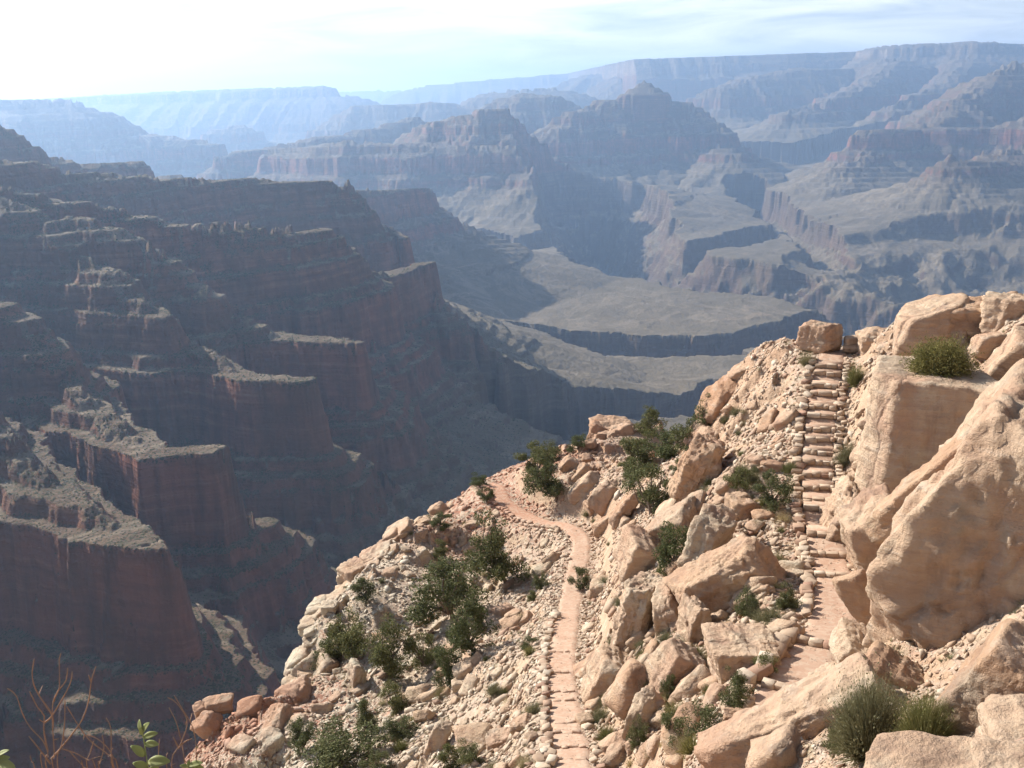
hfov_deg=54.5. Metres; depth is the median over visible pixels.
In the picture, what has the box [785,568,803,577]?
loose rock
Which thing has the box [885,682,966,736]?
shrub
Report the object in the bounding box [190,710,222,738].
boulder
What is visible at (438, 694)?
shrub
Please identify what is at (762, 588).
loose rock
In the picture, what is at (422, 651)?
juniper
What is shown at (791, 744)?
loose rock
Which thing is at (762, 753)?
loose rock
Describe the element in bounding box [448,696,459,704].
loose rock
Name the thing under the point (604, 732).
shrub
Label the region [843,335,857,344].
boulder
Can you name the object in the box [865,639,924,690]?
boulder
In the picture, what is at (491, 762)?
shrub
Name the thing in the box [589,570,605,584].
loose rock
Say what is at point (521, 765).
shrub
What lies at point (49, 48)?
sky
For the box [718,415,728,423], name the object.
shrub
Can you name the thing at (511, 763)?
loose rock
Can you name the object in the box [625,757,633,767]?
shrub
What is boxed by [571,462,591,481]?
boulder
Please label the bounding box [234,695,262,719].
loose rock
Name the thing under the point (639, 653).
shrub
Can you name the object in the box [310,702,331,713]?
loose rock
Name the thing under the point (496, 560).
juniper
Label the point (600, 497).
boulder
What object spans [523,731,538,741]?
boulder
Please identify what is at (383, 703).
shrub
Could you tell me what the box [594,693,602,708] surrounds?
shrub
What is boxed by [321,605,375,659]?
juniper
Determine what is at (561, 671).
stone bar
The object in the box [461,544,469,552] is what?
loose rock
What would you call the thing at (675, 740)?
shrub
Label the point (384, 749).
loose rock
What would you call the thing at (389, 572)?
loose rock
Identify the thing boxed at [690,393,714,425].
juniper
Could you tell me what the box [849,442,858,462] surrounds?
loose rock
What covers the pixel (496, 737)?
boulder
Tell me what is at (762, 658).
juniper
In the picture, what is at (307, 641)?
boulder
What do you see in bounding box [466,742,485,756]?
loose rock
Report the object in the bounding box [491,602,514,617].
loose rock
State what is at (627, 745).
loose rock
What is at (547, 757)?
retaining wall
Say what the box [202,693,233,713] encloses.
boulder
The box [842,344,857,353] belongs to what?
boulder
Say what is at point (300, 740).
juniper
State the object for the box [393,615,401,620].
loose rock
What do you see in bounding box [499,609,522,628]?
loose rock
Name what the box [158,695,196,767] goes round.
dry shrub
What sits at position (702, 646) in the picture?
scrub
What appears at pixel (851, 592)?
boulder
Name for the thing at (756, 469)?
shrub
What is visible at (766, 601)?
loose rock
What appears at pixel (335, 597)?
rim rock
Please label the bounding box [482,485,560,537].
retaining wall
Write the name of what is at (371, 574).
loose rock
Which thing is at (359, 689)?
loose rock
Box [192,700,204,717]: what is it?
boulder
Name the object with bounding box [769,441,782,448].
loose rock
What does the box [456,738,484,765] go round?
juniper
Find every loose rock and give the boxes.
[226,733,256,753]
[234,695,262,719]
[274,682,304,701]
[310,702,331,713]
[328,691,341,702]
[332,668,342,674]
[345,702,355,711]
[349,682,370,696]
[367,573,376,578]
[367,748,390,761]
[382,566,397,577]
[391,693,410,710]
[392,715,403,724]
[393,543,398,552]
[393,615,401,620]
[399,565,408,571]
[401,546,411,551]
[402,570,415,577]
[405,683,435,703]
[405,760,418,767]
[413,710,435,721]
[413,741,422,747]
[415,684,445,702]
[421,685,438,702]
[427,532,434,542]
[431,617,446,629]
[435,527,440,534]
[439,687,449,698]
[440,619,454,633]
[447,502,453,508]
[448,536,458,546]
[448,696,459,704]
[452,722,493,748]
[458,533,466,546]
[458,673,479,696]
[459,717,468,724]
[460,635,482,651]
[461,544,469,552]
[464,651,482,666]
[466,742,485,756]
[467,539,473,548]
[482,583,492,591]
[483,605,492,612]
[485,520,494,529]
[490,666,502,679]
[491,509,499,516]
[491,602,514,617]
[493,762,509,767]
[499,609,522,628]
[499,698,512,713]
[502,671,518,687]
[503,682,512,691]
[504,608,522,617]
[506,667,514,675]
[508,754,520,767]
[509,625,519,631]
[530,561,551,576]
[540,538,548,547]
[542,551,559,564]
[573,649,595,678]
[580,622,594,630]
[582,453,591,461]
[584,438,596,448]
[584,696,600,710]
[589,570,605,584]
[589,575,605,598]
[593,433,605,439]
[597,731,616,752]
[599,742,626,767]
[603,657,648,719]
[607,729,627,750]
[609,478,617,486]
[611,572,617,584]
[619,515,630,528]
[620,519,636,531]
[624,732,637,755]
[625,630,643,649]
[635,740,649,766]
[637,653,648,665]
[643,636,658,653]
[645,733,659,760]
[648,710,666,728]
[654,498,678,515]
[660,701,700,754]
[661,553,682,576]
[665,753,683,767]
[667,664,710,706]
[669,621,676,632]
[683,419,709,445]
[688,490,705,511]
[697,675,717,693]
[700,682,726,711]
[707,495,724,504]
[711,609,729,621]
[715,469,734,494]
[720,405,731,413]
[731,588,744,610]
[741,583,764,600]
[744,576,777,588]
[745,453,764,464]
[745,520,764,534]
[745,724,800,767]
[747,400,756,409]
[751,509,774,520]
[753,584,770,594]
[756,406,765,415]
[757,409,777,432]
[760,459,783,471]
[762,642,790,657]
[763,596,773,604]
[766,618,800,633]
[766,737,797,767]
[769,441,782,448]
[772,408,799,431]
[779,560,805,569]
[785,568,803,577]
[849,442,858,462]
[851,460,857,471]
[854,408,864,418]
[856,417,865,428]
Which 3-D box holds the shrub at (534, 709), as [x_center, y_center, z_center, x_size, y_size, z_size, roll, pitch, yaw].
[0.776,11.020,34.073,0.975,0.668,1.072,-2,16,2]
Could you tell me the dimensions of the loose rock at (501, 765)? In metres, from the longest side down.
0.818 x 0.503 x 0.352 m
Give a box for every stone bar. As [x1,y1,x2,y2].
[547,728,580,734]
[548,649,568,652]
[549,689,574,692]
[551,744,585,748]
[552,697,573,701]
[553,670,568,672]
[554,719,575,723]
[557,756,586,759]
[760,677,788,690]
[795,634,829,649]
[810,550,846,559]
[814,570,848,577]
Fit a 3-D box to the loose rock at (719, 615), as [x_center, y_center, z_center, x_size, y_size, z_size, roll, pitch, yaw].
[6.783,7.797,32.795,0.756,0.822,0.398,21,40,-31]
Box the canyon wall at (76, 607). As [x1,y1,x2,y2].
[0,125,692,767]
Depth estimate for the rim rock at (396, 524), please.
69.74 m
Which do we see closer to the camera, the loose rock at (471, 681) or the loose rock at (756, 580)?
the loose rock at (756, 580)
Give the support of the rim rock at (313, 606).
on the hillside
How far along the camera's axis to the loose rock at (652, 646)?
32.85 m
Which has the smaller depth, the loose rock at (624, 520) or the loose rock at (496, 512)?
the loose rock at (624, 520)
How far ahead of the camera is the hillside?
51.19 m
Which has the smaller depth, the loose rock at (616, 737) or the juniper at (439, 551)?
the loose rock at (616, 737)
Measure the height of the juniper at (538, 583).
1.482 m
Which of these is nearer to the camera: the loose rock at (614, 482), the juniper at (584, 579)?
the juniper at (584, 579)
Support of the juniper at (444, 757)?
on the hillside
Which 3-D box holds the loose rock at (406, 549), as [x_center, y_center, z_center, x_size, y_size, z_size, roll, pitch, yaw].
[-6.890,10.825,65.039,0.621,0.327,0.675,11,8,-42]
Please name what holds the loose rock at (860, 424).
on the hillside
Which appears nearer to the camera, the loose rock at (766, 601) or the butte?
the loose rock at (766, 601)
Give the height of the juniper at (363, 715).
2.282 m
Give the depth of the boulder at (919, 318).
42.10 m
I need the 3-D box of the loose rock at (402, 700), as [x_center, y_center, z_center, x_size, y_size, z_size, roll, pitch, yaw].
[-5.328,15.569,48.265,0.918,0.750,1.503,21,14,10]
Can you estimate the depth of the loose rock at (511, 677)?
41.74 m
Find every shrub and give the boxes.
[7,653,117,767]
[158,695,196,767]
[376,696,386,705]
[377,576,385,583]
[389,737,409,753]
[434,686,447,699]
[482,677,504,699]
[483,756,499,767]
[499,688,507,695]
[512,750,533,767]
[521,645,535,657]
[523,697,545,713]
[580,510,588,517]
[583,706,609,723]
[591,705,607,716]
[593,722,615,744]
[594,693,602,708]
[598,574,607,582]
[604,633,610,644]
[608,592,619,607]
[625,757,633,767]
[632,639,644,649]
[634,645,643,658]
[651,627,675,644]
[656,698,687,721]
[657,705,678,727]
[663,731,685,754]
[673,730,696,758]
[692,643,705,657]
[698,681,708,695]
[701,478,712,485]
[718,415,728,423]
[727,405,740,415]
[728,461,747,475]
[742,595,764,615]
[744,471,761,482]
[748,463,760,472]
[748,607,764,621]
[756,602,783,623]
[758,497,765,507]
[771,509,795,523]
[771,582,783,591]
[772,548,791,560]
[775,525,785,532]
[778,461,795,473]
[784,459,798,471]
[795,351,815,365]
[815,649,915,767]
[831,445,850,469]
[840,435,855,460]
[843,360,867,387]
[872,638,910,661]
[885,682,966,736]
[899,330,986,378]
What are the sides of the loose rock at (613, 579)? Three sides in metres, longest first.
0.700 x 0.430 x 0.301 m
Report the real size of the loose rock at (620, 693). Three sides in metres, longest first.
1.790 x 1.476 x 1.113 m
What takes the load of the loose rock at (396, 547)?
on the hillside
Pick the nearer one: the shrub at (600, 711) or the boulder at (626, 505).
the shrub at (600, 711)
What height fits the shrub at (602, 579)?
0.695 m
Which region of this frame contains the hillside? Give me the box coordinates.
[186,315,1023,767]
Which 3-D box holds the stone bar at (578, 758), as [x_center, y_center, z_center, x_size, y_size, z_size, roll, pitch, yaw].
[1.667,11.066,29.262,1.088,0.188,0.202,-2,16,0]
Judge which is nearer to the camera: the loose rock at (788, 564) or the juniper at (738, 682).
the juniper at (738, 682)
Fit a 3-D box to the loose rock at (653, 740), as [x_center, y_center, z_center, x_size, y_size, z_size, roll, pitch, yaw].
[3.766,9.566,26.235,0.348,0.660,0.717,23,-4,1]
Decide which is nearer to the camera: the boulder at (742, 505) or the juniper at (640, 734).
the juniper at (640, 734)
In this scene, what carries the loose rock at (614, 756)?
on the hillside
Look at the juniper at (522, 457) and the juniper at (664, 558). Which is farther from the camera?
the juniper at (522, 457)
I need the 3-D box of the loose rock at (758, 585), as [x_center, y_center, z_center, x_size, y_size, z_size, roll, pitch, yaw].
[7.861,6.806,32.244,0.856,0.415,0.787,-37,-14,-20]
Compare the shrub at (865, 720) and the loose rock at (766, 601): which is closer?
the shrub at (865, 720)
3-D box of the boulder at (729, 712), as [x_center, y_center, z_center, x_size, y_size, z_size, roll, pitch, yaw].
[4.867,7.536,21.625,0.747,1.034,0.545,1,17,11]
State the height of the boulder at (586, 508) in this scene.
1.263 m
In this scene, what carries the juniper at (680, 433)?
on the hillside
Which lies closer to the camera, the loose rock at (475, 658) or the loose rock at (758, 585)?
the loose rock at (758, 585)
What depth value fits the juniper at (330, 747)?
42.24 m
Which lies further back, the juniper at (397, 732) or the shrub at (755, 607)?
the juniper at (397, 732)
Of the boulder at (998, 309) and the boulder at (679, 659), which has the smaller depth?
the boulder at (679, 659)
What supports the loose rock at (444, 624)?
on the hillside
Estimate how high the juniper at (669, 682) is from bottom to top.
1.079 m
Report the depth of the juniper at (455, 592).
54.60 m
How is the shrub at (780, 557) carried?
on the hillside
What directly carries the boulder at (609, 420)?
on the hillside
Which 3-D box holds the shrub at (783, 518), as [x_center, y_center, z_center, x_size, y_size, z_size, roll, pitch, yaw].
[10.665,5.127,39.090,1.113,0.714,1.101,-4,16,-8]
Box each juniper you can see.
[286,715,320,754]
[301,714,390,767]
[309,631,343,670]
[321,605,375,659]
[343,577,377,602]
[354,697,378,734]
[356,612,416,681]
[357,748,394,767]
[377,678,408,716]
[380,715,419,740]
[403,552,489,626]
[404,630,435,671]
[426,510,452,527]
[430,637,462,688]
[432,538,448,560]
[432,742,462,767]
[445,587,499,656]
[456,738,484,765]
[462,507,532,583]
[468,472,489,487]
[476,486,495,503]
[513,440,555,481]
[518,634,538,650]
[522,449,569,502]
[526,590,536,601]
[531,570,550,591]
[539,439,560,462]
[565,434,588,452]
[567,566,590,589]
[619,429,656,468]
[620,459,669,515]
[621,457,651,486]
[625,713,649,750]
[632,405,667,435]
[637,425,682,462]
[651,520,688,576]
[659,673,677,700]
[661,707,686,749]
[668,416,708,450]
[668,458,679,474]
[677,697,723,737]
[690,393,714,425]
[718,666,755,708]
[722,467,761,490]
[732,585,758,619]
[751,468,794,513]
[752,650,779,672]
[776,581,802,608]
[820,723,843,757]
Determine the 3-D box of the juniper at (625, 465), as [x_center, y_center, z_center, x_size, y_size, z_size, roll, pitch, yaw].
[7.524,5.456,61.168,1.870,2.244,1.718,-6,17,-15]
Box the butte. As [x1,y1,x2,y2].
[247,61,1023,242]
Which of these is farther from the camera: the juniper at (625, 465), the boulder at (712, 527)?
the juniper at (625, 465)
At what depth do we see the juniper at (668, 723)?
24.54 m
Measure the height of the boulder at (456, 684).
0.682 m
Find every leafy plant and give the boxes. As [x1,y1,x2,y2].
[0,749,14,767]
[130,719,169,767]
[180,760,203,767]
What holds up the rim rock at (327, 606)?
on the hillside
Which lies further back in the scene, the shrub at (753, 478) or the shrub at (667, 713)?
the shrub at (753, 478)
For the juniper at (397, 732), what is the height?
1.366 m
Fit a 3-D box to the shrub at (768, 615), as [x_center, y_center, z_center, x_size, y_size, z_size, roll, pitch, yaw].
[7.722,6.849,29.783,1.167,0.773,1.112,-14,20,-36]
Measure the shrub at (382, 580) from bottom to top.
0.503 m
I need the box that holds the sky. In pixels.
[0,0,1023,99]
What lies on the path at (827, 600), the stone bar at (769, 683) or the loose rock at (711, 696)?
the stone bar at (769, 683)
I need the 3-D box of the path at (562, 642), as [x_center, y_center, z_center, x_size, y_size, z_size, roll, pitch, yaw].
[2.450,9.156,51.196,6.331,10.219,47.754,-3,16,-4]
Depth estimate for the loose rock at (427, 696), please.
47.09 m
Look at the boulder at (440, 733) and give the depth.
39.70 m
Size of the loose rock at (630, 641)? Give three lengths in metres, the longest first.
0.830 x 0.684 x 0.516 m
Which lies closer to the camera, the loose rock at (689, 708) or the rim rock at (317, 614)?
the loose rock at (689, 708)
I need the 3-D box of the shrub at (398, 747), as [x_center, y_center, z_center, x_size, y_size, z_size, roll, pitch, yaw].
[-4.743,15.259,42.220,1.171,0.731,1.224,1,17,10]
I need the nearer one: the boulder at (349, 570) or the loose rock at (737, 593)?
the loose rock at (737, 593)
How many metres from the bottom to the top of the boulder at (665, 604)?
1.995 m
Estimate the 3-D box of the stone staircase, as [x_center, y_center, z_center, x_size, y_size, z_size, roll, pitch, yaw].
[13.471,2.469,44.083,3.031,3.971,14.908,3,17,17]
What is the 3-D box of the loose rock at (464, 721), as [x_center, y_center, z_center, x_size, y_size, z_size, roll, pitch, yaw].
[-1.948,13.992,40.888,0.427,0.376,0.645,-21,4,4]
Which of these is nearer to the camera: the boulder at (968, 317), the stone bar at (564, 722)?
the stone bar at (564, 722)
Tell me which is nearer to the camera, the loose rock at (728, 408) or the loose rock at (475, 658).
the loose rock at (475, 658)
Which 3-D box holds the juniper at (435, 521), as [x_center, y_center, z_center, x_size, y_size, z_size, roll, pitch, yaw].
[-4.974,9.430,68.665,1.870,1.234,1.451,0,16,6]
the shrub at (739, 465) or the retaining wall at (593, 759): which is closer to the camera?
the retaining wall at (593, 759)
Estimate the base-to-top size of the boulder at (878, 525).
2.967 m
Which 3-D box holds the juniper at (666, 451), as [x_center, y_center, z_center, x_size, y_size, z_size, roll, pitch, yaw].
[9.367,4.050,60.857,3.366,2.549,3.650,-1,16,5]
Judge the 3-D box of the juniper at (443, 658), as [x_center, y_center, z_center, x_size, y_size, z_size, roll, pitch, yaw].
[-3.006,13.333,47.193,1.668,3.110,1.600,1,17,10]
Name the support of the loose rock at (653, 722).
on the hillside
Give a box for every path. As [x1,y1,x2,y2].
[481,482,590,767]
[754,349,856,704]
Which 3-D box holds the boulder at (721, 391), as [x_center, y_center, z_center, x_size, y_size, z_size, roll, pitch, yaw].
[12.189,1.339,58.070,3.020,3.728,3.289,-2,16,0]
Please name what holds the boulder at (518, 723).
on the hillside
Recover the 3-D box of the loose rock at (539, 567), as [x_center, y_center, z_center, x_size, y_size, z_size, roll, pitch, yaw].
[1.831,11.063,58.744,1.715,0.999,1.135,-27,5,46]
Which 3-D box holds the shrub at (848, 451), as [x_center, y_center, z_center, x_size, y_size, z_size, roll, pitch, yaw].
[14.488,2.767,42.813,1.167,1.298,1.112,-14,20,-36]
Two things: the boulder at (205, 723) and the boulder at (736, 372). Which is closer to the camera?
the boulder at (205, 723)
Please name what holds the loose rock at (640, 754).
on the hillside
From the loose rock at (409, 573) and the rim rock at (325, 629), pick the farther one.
the loose rock at (409, 573)
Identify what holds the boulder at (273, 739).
on the hillside
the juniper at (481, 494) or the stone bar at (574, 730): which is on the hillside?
the juniper at (481, 494)
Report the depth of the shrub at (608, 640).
38.63 m
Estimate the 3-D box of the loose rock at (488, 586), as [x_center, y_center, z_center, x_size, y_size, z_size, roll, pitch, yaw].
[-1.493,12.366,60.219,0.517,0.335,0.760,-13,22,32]
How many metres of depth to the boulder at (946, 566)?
19.45 m
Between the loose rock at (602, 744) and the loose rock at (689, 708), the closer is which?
the loose rock at (689, 708)
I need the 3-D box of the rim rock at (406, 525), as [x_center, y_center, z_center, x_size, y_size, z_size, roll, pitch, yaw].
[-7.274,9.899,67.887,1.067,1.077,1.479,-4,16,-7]
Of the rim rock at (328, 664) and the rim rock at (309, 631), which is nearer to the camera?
the rim rock at (328, 664)
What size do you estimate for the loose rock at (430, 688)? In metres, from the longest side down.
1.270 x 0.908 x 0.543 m
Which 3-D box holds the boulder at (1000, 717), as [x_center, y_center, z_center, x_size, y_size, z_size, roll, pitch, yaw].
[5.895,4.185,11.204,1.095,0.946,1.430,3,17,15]
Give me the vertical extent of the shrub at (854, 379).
1.641 m
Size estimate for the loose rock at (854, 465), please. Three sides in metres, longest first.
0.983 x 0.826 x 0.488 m
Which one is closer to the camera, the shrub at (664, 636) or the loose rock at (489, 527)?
the shrub at (664, 636)
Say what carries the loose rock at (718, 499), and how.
on the hillside
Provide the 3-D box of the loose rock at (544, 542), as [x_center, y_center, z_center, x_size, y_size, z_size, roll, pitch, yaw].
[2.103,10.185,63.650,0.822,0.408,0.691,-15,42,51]
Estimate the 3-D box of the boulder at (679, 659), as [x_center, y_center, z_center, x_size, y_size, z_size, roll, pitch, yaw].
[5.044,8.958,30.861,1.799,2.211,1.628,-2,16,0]
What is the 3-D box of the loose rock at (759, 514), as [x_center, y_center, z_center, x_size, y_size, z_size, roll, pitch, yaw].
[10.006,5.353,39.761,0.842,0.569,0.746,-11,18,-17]
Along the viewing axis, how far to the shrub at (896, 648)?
19.83 m
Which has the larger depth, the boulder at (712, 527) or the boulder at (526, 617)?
the boulder at (526, 617)
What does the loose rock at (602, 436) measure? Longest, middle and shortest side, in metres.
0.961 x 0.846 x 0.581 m
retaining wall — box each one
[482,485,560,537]
[532,606,557,767]
[575,652,604,767]
[719,625,804,710]
[794,535,817,618]
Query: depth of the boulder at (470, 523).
68.66 m
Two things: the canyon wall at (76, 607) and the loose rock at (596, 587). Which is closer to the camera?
the loose rock at (596, 587)
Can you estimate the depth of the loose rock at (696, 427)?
57.14 m
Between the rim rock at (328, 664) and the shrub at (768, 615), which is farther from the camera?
the rim rock at (328, 664)
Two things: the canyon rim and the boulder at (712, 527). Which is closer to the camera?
the boulder at (712, 527)
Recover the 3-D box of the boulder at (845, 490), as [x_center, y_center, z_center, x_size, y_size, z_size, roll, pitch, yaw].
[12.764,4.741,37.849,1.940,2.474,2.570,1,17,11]
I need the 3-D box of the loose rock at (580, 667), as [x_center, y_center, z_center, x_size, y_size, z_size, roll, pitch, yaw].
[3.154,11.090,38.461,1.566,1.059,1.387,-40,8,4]
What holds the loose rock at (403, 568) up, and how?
on the hillside
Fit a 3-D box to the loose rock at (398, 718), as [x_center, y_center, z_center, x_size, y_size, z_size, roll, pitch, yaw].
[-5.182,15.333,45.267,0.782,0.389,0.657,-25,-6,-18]
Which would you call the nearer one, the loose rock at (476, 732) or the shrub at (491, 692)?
the loose rock at (476, 732)
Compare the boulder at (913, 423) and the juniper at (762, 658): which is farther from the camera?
the boulder at (913, 423)
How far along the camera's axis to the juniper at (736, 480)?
42.89 m
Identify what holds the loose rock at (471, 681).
on the hillside
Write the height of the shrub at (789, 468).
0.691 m
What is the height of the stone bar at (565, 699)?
0.168 m
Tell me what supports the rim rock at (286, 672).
on the hillside
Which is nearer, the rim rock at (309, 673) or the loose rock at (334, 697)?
the loose rock at (334, 697)
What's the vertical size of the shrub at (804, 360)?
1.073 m
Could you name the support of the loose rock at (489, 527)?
on the hillside
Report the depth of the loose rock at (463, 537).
67.91 m
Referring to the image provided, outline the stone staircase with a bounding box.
[785,355,851,537]
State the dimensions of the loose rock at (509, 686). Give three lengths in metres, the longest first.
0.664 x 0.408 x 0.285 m
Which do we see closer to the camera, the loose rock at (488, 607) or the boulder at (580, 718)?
the boulder at (580, 718)
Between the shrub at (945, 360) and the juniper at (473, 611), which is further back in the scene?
the juniper at (473, 611)
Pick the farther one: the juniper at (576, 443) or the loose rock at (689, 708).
the juniper at (576, 443)
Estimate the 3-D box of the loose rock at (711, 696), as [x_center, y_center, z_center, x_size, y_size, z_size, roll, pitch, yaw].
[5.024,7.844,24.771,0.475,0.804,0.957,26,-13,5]
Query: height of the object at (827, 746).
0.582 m
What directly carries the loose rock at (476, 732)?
on the hillside
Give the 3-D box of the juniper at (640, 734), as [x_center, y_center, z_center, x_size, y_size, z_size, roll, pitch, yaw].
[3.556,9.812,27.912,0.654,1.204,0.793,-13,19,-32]
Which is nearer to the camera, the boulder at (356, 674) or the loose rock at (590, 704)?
the loose rock at (590, 704)
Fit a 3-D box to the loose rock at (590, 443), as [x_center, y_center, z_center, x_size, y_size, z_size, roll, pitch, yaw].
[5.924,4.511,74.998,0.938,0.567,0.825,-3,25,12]
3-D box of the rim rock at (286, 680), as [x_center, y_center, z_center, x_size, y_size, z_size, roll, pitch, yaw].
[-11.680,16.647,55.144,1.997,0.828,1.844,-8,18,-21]
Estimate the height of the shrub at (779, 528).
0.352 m
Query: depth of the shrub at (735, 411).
52.04 m
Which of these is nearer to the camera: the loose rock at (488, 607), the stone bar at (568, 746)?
the stone bar at (568, 746)
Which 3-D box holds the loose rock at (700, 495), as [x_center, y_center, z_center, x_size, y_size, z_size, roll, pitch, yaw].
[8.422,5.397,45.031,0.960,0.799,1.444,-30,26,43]
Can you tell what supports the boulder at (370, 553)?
on the hillside
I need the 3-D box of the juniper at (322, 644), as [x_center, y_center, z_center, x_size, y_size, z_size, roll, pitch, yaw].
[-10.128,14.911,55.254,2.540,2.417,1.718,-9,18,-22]
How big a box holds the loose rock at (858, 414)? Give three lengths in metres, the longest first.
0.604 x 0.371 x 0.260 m
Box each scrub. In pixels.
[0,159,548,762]
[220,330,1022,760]
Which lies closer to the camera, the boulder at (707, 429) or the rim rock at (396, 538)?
the boulder at (707, 429)
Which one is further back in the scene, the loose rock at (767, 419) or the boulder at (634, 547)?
the loose rock at (767, 419)
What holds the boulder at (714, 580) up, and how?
on the hillside
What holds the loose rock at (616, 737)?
on the hillside
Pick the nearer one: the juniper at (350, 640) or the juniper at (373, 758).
the juniper at (373, 758)
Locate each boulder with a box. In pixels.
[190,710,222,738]
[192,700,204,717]
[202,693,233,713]
[257,703,293,733]
[257,726,288,757]
[283,713,307,733]
[292,674,311,704]
[302,630,311,649]
[336,556,364,581]
[345,658,366,687]
[359,539,393,561]
[363,558,379,567]
[415,546,430,559]
[423,720,453,756]
[427,501,447,514]
[451,678,463,692]
[452,657,472,678]
[462,520,477,527]
[485,727,509,750]
[509,712,533,734]
[518,609,532,624]
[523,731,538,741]
[558,455,579,472]
[567,471,600,504]
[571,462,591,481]
[574,712,593,724]
[580,643,627,703]
[583,500,594,515]
[586,480,617,516]
[587,418,608,438]
[588,414,634,437]
[591,515,608,537]
[597,423,634,438]
[608,488,639,530]
[610,571,662,648]
[612,523,664,581]
[621,685,664,738]
[643,637,705,691]
[645,495,699,543]
[651,579,678,636]
[662,533,786,612]
[667,432,725,501]
[675,593,711,643]
[677,503,737,566]
[694,652,898,767]
[695,375,736,424]
[699,426,719,436]
[701,622,781,684]
[722,707,741,720]
[724,360,745,381]
[724,491,760,520]
[795,320,842,353]
[807,661,836,675]
[819,474,859,544]
[829,618,868,663]
[832,569,871,624]
[837,482,891,570]
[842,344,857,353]
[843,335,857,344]
[854,355,996,491]
[855,326,886,355]
[862,358,1023,650]
[863,730,1023,767]
[864,436,965,543]
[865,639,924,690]
[892,292,969,355]
[932,291,1017,338]
[932,618,1023,735]
[967,332,1006,358]
[975,694,1023,740]
[979,291,1023,333]
[979,325,1023,380]
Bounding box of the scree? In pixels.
[184,314,1023,767]
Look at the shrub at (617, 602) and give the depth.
40.90 m
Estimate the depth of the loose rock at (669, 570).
38.62 m
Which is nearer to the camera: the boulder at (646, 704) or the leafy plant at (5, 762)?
the leafy plant at (5, 762)
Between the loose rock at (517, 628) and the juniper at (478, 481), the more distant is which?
the juniper at (478, 481)
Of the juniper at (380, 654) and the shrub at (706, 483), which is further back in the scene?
the juniper at (380, 654)
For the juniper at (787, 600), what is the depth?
30.52 m
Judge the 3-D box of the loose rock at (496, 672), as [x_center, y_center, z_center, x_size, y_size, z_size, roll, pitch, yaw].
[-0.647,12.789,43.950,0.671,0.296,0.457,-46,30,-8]
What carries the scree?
on the hillside
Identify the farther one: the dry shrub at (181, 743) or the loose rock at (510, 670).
the loose rock at (510, 670)
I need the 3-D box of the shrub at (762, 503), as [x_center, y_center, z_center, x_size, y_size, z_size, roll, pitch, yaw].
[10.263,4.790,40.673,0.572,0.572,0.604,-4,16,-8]
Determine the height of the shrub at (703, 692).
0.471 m
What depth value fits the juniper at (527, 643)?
43.14 m
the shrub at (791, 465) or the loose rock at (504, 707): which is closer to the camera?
the loose rock at (504, 707)
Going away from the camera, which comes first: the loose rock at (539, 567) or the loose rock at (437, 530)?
the loose rock at (539, 567)
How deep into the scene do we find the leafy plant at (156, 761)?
2.21 m
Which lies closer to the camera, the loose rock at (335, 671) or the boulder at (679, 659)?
the boulder at (679, 659)
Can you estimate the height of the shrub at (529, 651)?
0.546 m
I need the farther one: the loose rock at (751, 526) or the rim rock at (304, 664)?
the rim rock at (304, 664)
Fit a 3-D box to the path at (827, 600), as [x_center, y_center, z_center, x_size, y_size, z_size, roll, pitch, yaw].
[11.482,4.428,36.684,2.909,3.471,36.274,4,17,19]
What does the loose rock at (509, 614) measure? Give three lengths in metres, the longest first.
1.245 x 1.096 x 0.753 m
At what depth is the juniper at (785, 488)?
40.17 m
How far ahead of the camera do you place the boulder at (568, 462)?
68.87 m
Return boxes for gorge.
[476,173,1023,440]
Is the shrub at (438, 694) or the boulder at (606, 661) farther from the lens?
the shrub at (438, 694)
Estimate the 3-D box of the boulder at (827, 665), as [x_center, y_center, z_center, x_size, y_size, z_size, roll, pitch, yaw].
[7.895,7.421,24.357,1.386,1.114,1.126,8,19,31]
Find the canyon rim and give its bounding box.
[0,41,1023,179]
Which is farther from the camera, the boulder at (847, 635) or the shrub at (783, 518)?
the shrub at (783, 518)
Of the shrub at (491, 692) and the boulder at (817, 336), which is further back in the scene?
the boulder at (817, 336)
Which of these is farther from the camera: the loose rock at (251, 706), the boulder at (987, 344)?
the loose rock at (251, 706)
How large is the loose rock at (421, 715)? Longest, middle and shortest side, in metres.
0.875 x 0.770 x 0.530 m
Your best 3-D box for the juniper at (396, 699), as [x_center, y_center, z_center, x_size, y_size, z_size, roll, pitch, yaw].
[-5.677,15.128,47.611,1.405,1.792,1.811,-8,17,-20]
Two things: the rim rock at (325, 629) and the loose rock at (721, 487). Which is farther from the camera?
the rim rock at (325, 629)
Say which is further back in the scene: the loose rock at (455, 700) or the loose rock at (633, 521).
the loose rock at (633, 521)
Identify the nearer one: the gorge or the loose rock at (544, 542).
the loose rock at (544, 542)
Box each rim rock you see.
[281,675,295,684]
[283,659,293,676]
[286,643,309,668]
[290,649,324,675]
[297,614,315,636]
[297,670,313,676]
[303,625,314,636]
[304,593,342,614]
[312,609,321,618]
[313,652,339,675]
[320,600,339,615]
[323,621,337,633]
[327,594,340,600]
[330,587,345,593]
[336,575,343,584]
[381,527,397,540]
[382,517,409,538]
[384,535,398,542]
[398,519,412,535]
[399,531,408,538]
[417,516,429,523]
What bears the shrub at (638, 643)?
on the hillside
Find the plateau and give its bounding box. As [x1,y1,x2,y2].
[483,173,1023,440]
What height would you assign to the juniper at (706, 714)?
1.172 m

